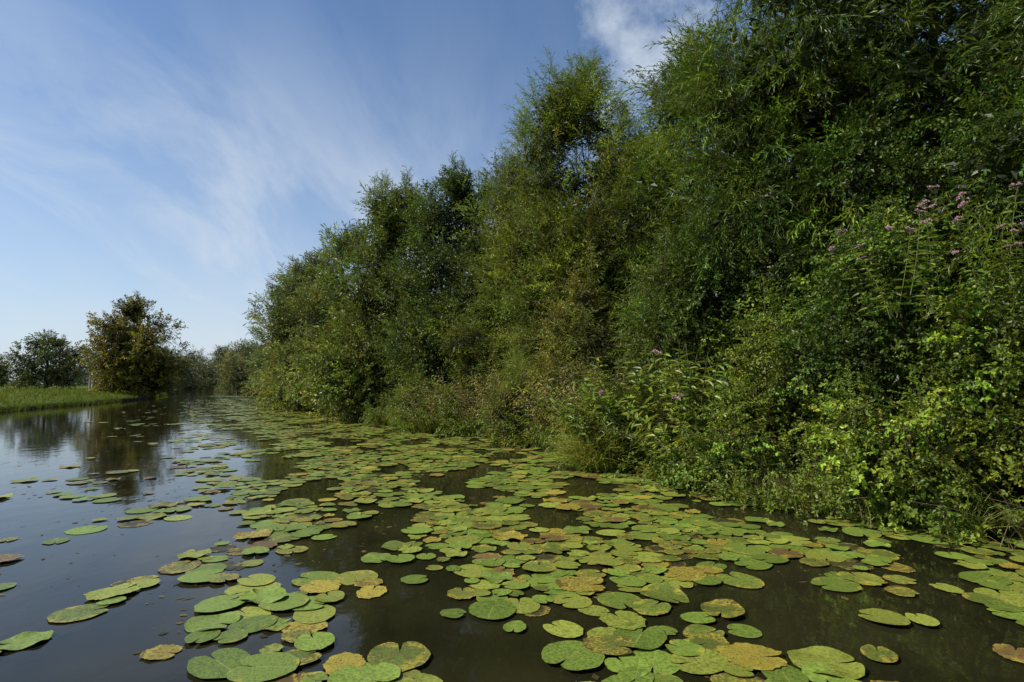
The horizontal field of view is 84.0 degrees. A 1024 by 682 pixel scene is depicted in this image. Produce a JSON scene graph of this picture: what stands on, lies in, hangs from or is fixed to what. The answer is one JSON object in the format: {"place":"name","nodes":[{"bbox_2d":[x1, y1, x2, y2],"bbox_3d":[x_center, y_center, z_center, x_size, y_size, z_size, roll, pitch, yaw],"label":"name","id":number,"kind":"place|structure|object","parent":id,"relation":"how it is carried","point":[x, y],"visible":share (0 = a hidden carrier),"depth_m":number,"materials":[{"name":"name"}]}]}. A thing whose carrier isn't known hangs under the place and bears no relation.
{"place":"outdoors","nodes":[
{"label":"outdoors","id":0,"kind":"place"},
{"bbox_2d":[0,355,14,387],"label":"oak tree","id":1,"kind":"object","parent":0,"point":[3,372],"visible":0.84,"depth_m":91.86,"materials":[{"name":"green plant"}]},
{"bbox_2d":[307,389,563,449],"bbox_3d":[-4.743,2.497,22.504,2.876,1.655,22.716,3,-5,-34],"label":"nettle patch","id":2,"kind":"object","parent":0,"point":[437,421],"visible":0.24,"depth_m":17.83,"materials":[{"name":"green plant"}]},
{"bbox_2d":[0,0,1022,383],"label":"sky","id":3,"kind":"structure","parent":0,"point":[173,153],"materials":[{"name":"blue"}]},
{"bbox_2d":[0,389,1023,681],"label":"river water","id":4,"kind":"structure","parent":0,"point":[788,607],"depth_m":4.89,"materials":[{"name":"grey liquid"}]},
{"bbox_2d":[0,404,1012,681],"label":"floating leaf litter","id":5,"kind":"object","parent":4,"relation":"on","point":[594,676],"visible":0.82,"depth_m":5.33,"materials":[{"name":"brown plant"}]},
{"bbox_2d":[0,396,1023,681],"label":"water lily pads","id":6,"kind":"object","parent":4,"relation":"on","point":[704,650],"visible":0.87,"depth_m":4.90,"materials":[{"name":"green plant"}]},
{"bbox_2d":[395,350,640,444],"bbox_3d":[0.191,1.557,15.600,3.845,2.488,10.430,3,-5,-34],"label":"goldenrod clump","id":7,"kind":"object","parent":4,"relation":"on","point":[566,391],"visible":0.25,"depth_m":14.62,"materials":[{"name":"green plant"}]},
{"bbox_2d":[539,418,654,472],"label":"reed tuft","id":8,"kind":"object","parent":4,"relation":"in","point":[572,455],"visible":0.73,"depth_m":10.30,"materials":[{"name":"green plant"}]},
{"bbox_2d":[516,331,802,482],"bbox_3d":[2.368,1.164,10.375,3.368,2.489,4.504,2,-5,-26],"label":"himalayan balsam","id":9,"kind":"object","parent":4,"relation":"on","point":[633,407],"visible":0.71,"depth_m":9.83,"materials":[{"name":"green plant"}]},
{"bbox_2d":[705,412,1023,536],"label":"nettle patch","id":10,"kind":"object","parent":4,"relation":"on","point":[978,491],"visible":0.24,"depth_m":6.40,"materials":[{"name":"green plant"}]},
{"bbox_2d":[0,385,1023,535],"bbox_3d":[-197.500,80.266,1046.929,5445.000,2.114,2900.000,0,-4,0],"label":"ground","id":11,"kind":"structure","parent":0,"point":[47,402],"depth_m":40.22,"materials":[{"name":"green plant"}]},
{"bbox_2d":[0,329,98,388],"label":"oak tree","id":12,"kind":"object","parent":11,"relation":"on","point":[53,374],"visible":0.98,"depth_m":85.46,"materials":[{"name":"green plant"}]},
{"bbox_2d":[0,387,167,412],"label":"meadow grass","id":13,"kind":"structure","parent":11,"relation":"on","point":[108,396],"depth_m":46.31,"materials":[{"name":"green plant"}]},
{"bbox_2d":[88,372,94,390],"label":"wooden posts","id":14,"kind":"object","parent":11,"relation":"on","point":[89,386],"visible":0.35,"depth_m":66.70,"materials":[{"name":"grey wood"}]},
{"bbox_2d":[2,358,214,385],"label":"distant trees","id":15,"kind":"object","parent":11,"relation":"on","point":[85,381],"visible":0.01,"depth_m":196.27,"materials":[{"name":"green plant"}]},
{"bbox_2d":[71,290,197,398],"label":"hawthorn tree","id":16,"kind":"object","parent":11,"relation":"on","point":[135,360],"visible":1,"depth_m":60.34,"materials":[{"name":"green plant"}]},
{"bbox_2d":[120,396,148,401],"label":"timber bank edging","id":17,"kind":"object","parent":11,"relation":"on","point":[130,399],"visible":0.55,"depth_m":54.75,"materials":[{"name":"brown wood"}]},
{"bbox_2d":[159,344,178,389],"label":"willow bush","id":18,"kind":"object","parent":11,"relation":"on","point":[173,363],"visible":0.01,"depth_m":113.65,"materials":[{"name":"green plant"}]},
{"bbox_2d":[158,362,181,394],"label":"willow bush","id":19,"kind":"object","parent":11,"relation":"on","point":[170,387],"visible":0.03,"depth_m":84.02,"materials":[{"name":"green plant"}]},
{"bbox_2d":[159,343,195,388],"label":"willow bush","id":20,"kind":"object","parent":11,"relation":"on","point":[186,367],"visible":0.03,"depth_m":153.12,"materials":[{"name":"green plant"}]},
{"bbox_2d":[159,344,200,389],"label":"willow bush","id":21,"kind":"object","parent":11,"relation":"on","point":[187,370],"visible":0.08,"depth_m":133.52,"materials":[{"name":"green plant"}]},
{"bbox_2d":[173,344,210,388],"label":"willow bush","id":22,"kind":"object","parent":11,"relation":"on","point":[188,357],"visible":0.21,"depth_m":173.97,"materials":[{"name":"green plant"}]},
{"bbox_2d":[186,343,235,390],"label":"willow tree","id":23,"kind":"object","parent":11,"relation":"on","point":[201,381],"visible":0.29,"depth_m":132.41,"materials":[{"name":"green plant"}]},
{"bbox_2d":[196,338,250,391],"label":"willow tree","id":24,"kind":"object","parent":11,"relation":"on","point":[232,353],"visible":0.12,"depth_m":111.00,"materials":[{"name":"green plant"}]},
{"bbox_2d":[213,339,263,393],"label":"willow tree","id":25,"kind":"object","parent":11,"relation":"on","point":[234,375],"visible":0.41,"depth_m":89.92,"materials":[{"name":"green plant"}]},
{"bbox_2d":[237,361,263,401],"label":"sallow bush","id":26,"kind":"object","parent":11,"relation":"on","point":[250,378],"visible":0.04,"depth_m":50.58,"materials":[{"name":"green plant"}]},
{"bbox_2d":[241,342,267,395],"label":"willow tree","id":27,"kind":"object","parent":11,"relation":"on","point":[251,368],"visible":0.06,"depth_m":76.21,"materials":[{"name":"green plant"}]},
{"bbox_2d":[254,332,303,405],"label":"sallow bush","id":28,"kind":"object","parent":11,"relation":"on","point":[270,381],"visible":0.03,"depth_m":40.60,"materials":[{"name":"green plant"}]},
{"bbox_2d":[243,261,319,403],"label":"willow tree","id":29,"kind":"object","parent":11,"relation":"on","point":[258,364],"visible":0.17,"depth_m":44.51,"materials":[{"name":"green plant"}]},
{"bbox_2d":[256,327,314,412],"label":"sallow bush","id":30,"kind":"object","parent":11,"relation":"on","point":[295,405],"visible":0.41,"depth_m":32.87,"materials":[{"name":"green plant"}]},
{"bbox_2d":[241,246,360,409],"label":"willow tree","id":31,"kind":"object","parent":11,"relation":"on","point":[297,277],"visible":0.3,"depth_m":36.35,"materials":[{"name":"green plant"}]},
{"bbox_2d":[299,303,371,415],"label":"sallow bush","id":32,"kind":"object","parent":11,"relation":"on","point":[309,394],"visible":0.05,"depth_m":28.75,"materials":[{"name":"green plant"}]},
{"bbox_2d":[273,220,399,408],"bbox_3d":[-9.042,-1.433,31.265,7.556,11.064,7.438,-3,-5,32],"label":"willow tree","id":33,"kind":"object","parent":11,"relation":"on","point":[309,312],"visible":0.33,"depth_m":30.17,"materials":[{"name":"green plant"}]},
{"bbox_2d":[300,322,396,422],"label":"sallow bush","id":34,"kind":"object","parent":11,"relation":"on","point":[354,365],"visible":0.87,"depth_m":23.72,"materials":[{"name":"green plant"}]},
{"bbox_2d":[306,165,467,403],"bbox_3d":[-5.304,-2.122,26.407,7.176,12.326,7.059,3,-6,-39],"label":"willow tree","id":35,"kind":"object","parent":11,"relation":"on","point":[386,231],"visible":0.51,"depth_m":25.79,"materials":[{"name":"green plant"}]},
{"bbox_2d":[363,269,439,393],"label":"willow tree","id":36,"kind":"object","parent":11,"relation":"on","point":[391,312],"depth_m":36.91,"materials":[{"name":"green plant"}]},
{"bbox_2d":[372,296,451,425],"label":"sallow bush","id":37,"kind":"object","parent":11,"relation":"on","point":[395,364],"visible":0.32,"depth_m":21.87,"materials":[{"name":"green plant"}]},
{"bbox_2d":[383,362,450,430],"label":"sallow bush","id":38,"kind":"object","parent":11,"relation":"on","point":[417,391],"visible":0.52,"depth_m":19.64,"materials":[{"name":"green plant"}]},
{"bbox_2d":[389,223,492,333],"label":"willow tree","id":39,"kind":"object","parent":11,"relation":"on","point":[470,243],"visible":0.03,"depth_m":30.42,"materials":[{"name":"green plant"}]},
{"bbox_2d":[374,150,520,411],"bbox_3d":[-1.940,-1.875,22.689,6.558,11.443,7.158,0,-4,0],"label":"alder tree","id":40,"kind":"object","parent":11,"relation":"on","point":[456,191],"visible":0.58,"depth_m":21.61,"materials":[{"name":"green plant"}]},
{"bbox_2d":[423,298,519,433],"bbox_3d":[-1.006,0.932,19.204,3.883,4.966,3.734,0,-4,0],"label":"sallow bush","id":41,"kind":"object","parent":11,"relation":"on","point":[462,347],"visible":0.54,"depth_m":18.77,"materials":[{"name":"green plant"}]},
{"bbox_2d":[425,139,564,398],"bbox_3d":[-0.002,-2.089,21.195,5.961,11.921,7.260,3,-5,-31],"label":"willow tree","id":42,"kind":"object","parent":11,"relation":"on","point":[489,290],"visible":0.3,"depth_m":20.27,"materials":[{"name":"green plant"}]},
{"bbox_2d":[302,405,693,483],"bbox_3d":[-12.077,3.877,34.559,3.124,1.084,60.693,2,-5,-30],"label":"sedge fringe","id":43,"kind":"object","parent":11,"relation":"on","point":[381,422],"visible":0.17,"depth_m":17.08,"materials":[{"name":"green plant"}]},
{"bbox_2d":[475,350,549,447],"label":"sallow bush","id":44,"kind":"object","parent":11,"relation":"on","point":[500,417],"visible":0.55,"depth_m":14.82,"materials":[{"name":"green plant"}]},
{"bbox_2d":[475,250,597,427],"bbox_3d":[0.762,0.309,16.975,3.545,6.251,4.055,3,-5,-32],"label":"sallow bush","id":45,"kind":"object","parent":11,"relation":"on","point":[518,332],"visible":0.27,"depth_m":16.50,"materials":[{"name":"green plant"}]},
{"bbox_2d":[471,199,613,353],"bbox_3d":[1.083,-1.369,26.291,8.293,11.950,8.029,4,-6,-41],"label":"willow tree","id":46,"kind":"object","parent":11,"relation":"on","point":[550,220],"depth_m":25.34,"materials":[{"name":"green plant"}]},
{"bbox_2d":[508,238,631,450],"bbox_3d":[1.670,0.217,14.295,3.581,5.584,3.825,0,-4,0],"label":"sallow bush","id":47,"kind":"object","parent":11,"relation":"on","point":[576,337],"visible":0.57,"depth_m":14.10,"materials":[{"name":"green plant"}]},
{"bbox_2d":[472,45,672,401],"bbox_3d":[1.993,-2.926,17.462,6.519,12.778,6.471,0,-4,0],"label":"willow tree","id":48,"kind":"object","parent":11,"relation":"on","point":[565,106],"visible":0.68,"depth_m":16.89,"materials":[{"name":"green plant"}]},
{"bbox_2d":[536,373,629,465],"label":"sallow bush","id":49,"kind":"object","parent":11,"relation":"on","point":[565,424],"visible":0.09,"depth_m":11.02,"materials":[{"name":"green plant"}]},
{"bbox_2d":[581,115,710,400],"bbox_3d":[5.446,-2.604,22.180,7.301,12.461,8.522,1,-4,-14],"label":"willow tree","id":50,"kind":"object","parent":11,"relation":"on","point":[640,135],"visible":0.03,"depth_m":21.45,"materials":[{"name":"green plant"}]},
{"bbox_2d":[348,405,1001,545],"bbox_3d":[0.580,2.455,13.404,2.586,1.587,25.728,3,-5,-30],"label":"bramble skirt","id":51,"kind":"object","parent":11,"relation":"on","point":[852,503],"visible":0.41,"depth_m":7.41,"materials":[{"name":"green plant"}]},
{"bbox_2d":[605,221,752,408],"bbox_3d":[3.481,0.216,12.104,3.289,5.542,3.023,0,-4,0],"label":"sallow bush","id":52,"kind":"object","parent":11,"relation":"on","point":[662,323],"visible":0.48,"depth_m":11.98,"materials":[{"name":"green plant"}]},
{"bbox_2d":[578,4,825,404],"bbox_3d":[5.054,-3.196,14.726,5.579,12.079,7.399,2,-5,-23],"label":"willow tree","id":53,"kind":"object","parent":11,"relation":"on","point":[651,218],"visible":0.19,"depth_m":14.76,"materials":[{"name":"green plant"}]},
{"bbox_2d":[381,383,1023,550],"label":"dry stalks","id":54,"kind":"object","parent":11,"relation":"on","point":[1007,539],"visible":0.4,"depth_m":6.64,"materials":[{"name":"brown plant"}]},
{"bbox_2d":[622,135,817,433],"bbox_3d":[4.839,-0.976,12.319,3.850,7.592,4.073,3,-5,-36],"label":"elder bush","id":55,"kind":"object","parent":11,"relation":"on","point":[726,277],"visible":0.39,"depth_m":11.73,"materials":[{"name":"green plant"}]},
{"bbox_2d":[655,376,793,510],"bbox_3d":[3.154,1.645,8.353,1.967,2.266,1.861,3,-5,-33],"label":"bramble bush","id":56,"kind":"object","parent":11,"relation":"on","point":[718,449],"visible":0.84,"depth_m":8.10,"materials":[{"name":"green plant"}]},
{"bbox_2d":[698,274,829,468],"bbox_3d":[4.177,0.821,9.965,2.686,4.084,2.793,0,-4,0],"label":"bramble bush","id":57,"kind":"object","parent":11,"relation":"on","point":[755,397],"visible":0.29,"depth_m":9.60,"materials":[{"name":"green plant"}]},
{"bbox_2d":[601,0,1023,430],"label":"willow tree","id":58,"kind":"object","parent":11,"relation":"on","point":[788,105],"visible":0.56,"depth_m":10.73,"materials":[{"name":"green plant"}]},
{"bbox_2d":[692,462,1023,541],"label":"sedge fringe","id":59,"kind":"object","parent":11,"relation":"on","point":[971,526],"visible":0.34,"depth_m":6.71,"materials":[{"name":"green plant"}]},
{"bbox_2d":[730,76,1023,448],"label":"elder bush","id":60,"kind":"object","parent":11,"relation":"on","point":[864,166],"visible":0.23,"depth_m":9.61,"materials":[{"name":"green plant"}]},
{"bbox_2d":[745,195,1023,509],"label":"bramble bush","id":61,"kind":"object","parent":11,"relation":"on","point":[880,246],"visible":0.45,"depth_m":7.70,"materials":[{"name":"green plant"}]},
{"bbox_2d":[748,1,1023,367],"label":"willow tree","id":62,"kind":"object","parent":11,"relation":"on","point":[882,53],"visible":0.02,"depth_m":16.58,"materials":[{"name":"green plant"}]},
{"bbox_2d":[778,359,1023,544],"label":"bramble bush","id":63,"kind":"object","parent":11,"relation":"on","point":[857,450],"visible":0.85,"depth_m":6.33,"materials":[{"name":"green plant"}]},
{"bbox_2d":[872,0,1023,315],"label":"willow tree","id":64,"kind":"object","parent":11,"relation":"on","point":[1004,43],"visible":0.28,"depth_m":9.05,"materials":[{"name":"green plant"}]},
{"bbox_2d":[875,232,1023,513],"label":"bramble bush","id":65,"kind":"object","parent":11,"relation":"on","point":[985,375],"visible":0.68,"depth_m":6.38,"materials":[{"name":"green plant"}]},
{"bbox_2d":[828,182,1023,327],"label":"hemp agrimony","id":66,"kind":"object","parent":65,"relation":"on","point":[1004,258],"visible":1,"depth_m":6.32,"materials":[{"name":"green plant"}]},
{"bbox_2d":[887,4,1023,460],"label":"elder bush","id":67,"kind":"object","parent":11,"relation":"on","point":[994,163],"visible":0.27,"depth_m":7.92,"materials":[{"name":"green plant"}]},
{"bbox_2d":[1001,456,1023,527],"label":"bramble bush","id":68,"kind":"object","parent":11,"relation":"on","point":[1018,500],"visible":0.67,"depth_m":5.67,"materials":[{"name":"green plant"}]},
{"bbox_2d":[598,349,708,468],"bbox_3d":[2.732,1.214,9.822,1.688,2.218,2.206,2,-5,-27],"label":"hemp agrimony","id":69,"kind":"object","parent":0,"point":[600,392],"visible":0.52,"depth_m":8.88,"materials":[{"name":"green plant"}]}
]}

